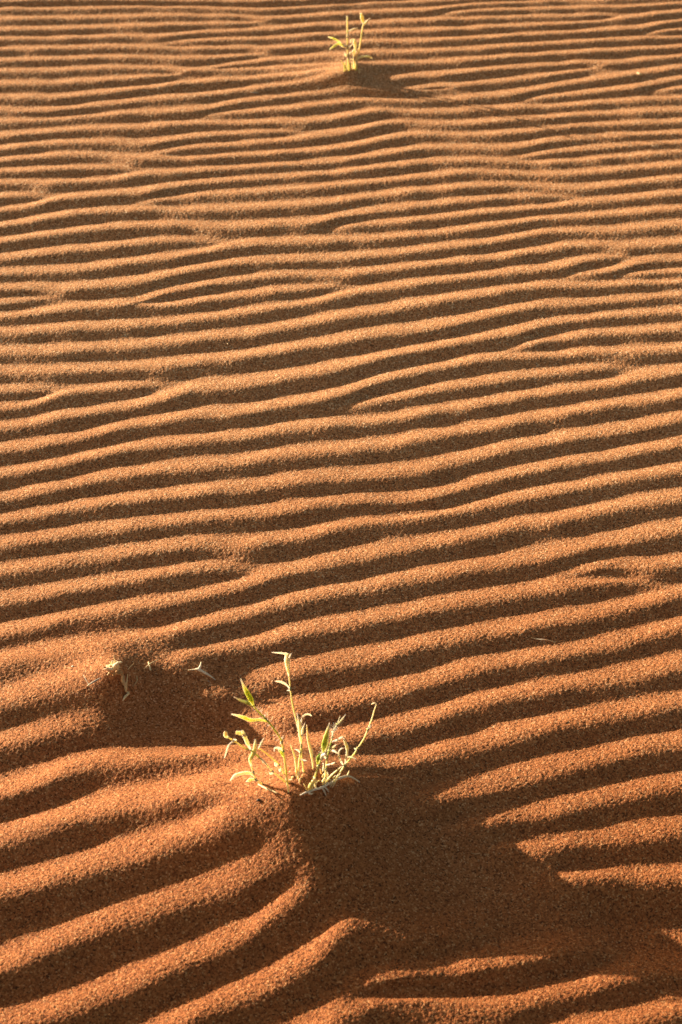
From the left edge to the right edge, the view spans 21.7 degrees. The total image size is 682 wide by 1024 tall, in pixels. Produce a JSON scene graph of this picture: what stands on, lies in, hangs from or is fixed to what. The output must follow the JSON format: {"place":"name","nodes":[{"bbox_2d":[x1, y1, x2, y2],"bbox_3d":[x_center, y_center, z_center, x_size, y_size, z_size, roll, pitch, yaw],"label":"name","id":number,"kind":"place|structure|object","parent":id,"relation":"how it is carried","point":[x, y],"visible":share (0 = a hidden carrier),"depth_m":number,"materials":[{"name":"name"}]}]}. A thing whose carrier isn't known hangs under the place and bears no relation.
{"place":"outdoors","nodes":[
{"label":"outdoors","id":0,"kind":"place"},
{"bbox_2d":[0,0,681,1023],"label":"sand","id":1,"kind":"structure","parent":0,"point":[266,388],"depth_m":2.49,"materials":[{"name":"orange sand"}]},
{"bbox_2d":[83,675,100,685],"bbox_3d":[-0.306,0.204,2.190,0.018,0.007,0.017,-18,43,-21],"label":"forked twig","id":2,"kind":"object","parent":1,"relation":"on","point":[92,682],"visible":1,"depth_m":2.18,"materials":[{"name":"brown wood"}]},
{"bbox_2d":[103,656,129,700],"bbox_3d":[-0.275,0.199,2.177,0.030,0.057,0.033,0,40,0],"label":"dead grass stump","id":3,"kind":"object","parent":1,"relation":"on","point":[112,667],"visible":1,"depth_m":2.17,"materials":[{"name":"beige plant"}]},
{"bbox_2d":[190,662,215,679],"bbox_3d":[-0.172,0.197,2.229,0.036,0.014,0.013,11,41,13],"label":"forked twig","id":4,"kind":"object","parent":1,"relation":"on","point":[199,669],"visible":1,"depth_m":2.23,"materials":[{"name":"brown wood"}]},
{"bbox_2d":[258,784,277,793],"bbox_3d":[-0.083,0.311,2.002,0.030,0.007,0.003,28,47,29],"label":"straw","id":5,"kind":"object","parent":1,"relation":"on","point":[266,788],"visible":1,"depth_m":2.00,"materials":[{"name":"beige plant"}]},
{"bbox_2d":[223,652,376,792],"bbox_3d":[-0.048,0.223,1.946,0.101,0.233,0.180,27,47,28],"label":"grass plant","id":6,"kind":"object","parent":1,"relation":"in","point":[320,756],"depth_m":1.98,"materials":[{"name":"plant"}]},
{"bbox_2d":[300,772,359,795],"bbox_3d":[-0.011,0.311,2.014,0.020,0.031,0.081,31,49,32],"label":"forked twig","id":7,"kind":"object","parent":1,"relation":"on","point":[327,784],"visible":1,"depth_m":2.00,"materials":[{"name":"brown wood"}]},
{"bbox_2d":[329,13,372,73],"bbox_3d":[0.017,-0.900,3.446,0.089,0.125,0.021,-6,40,-7],"label":"grass plant","id":8,"kind":"object","parent":1,"relation":"on","point":[354,64],"depth_m":3.45,"materials":[{"name":"yellow plant"}]}
]}

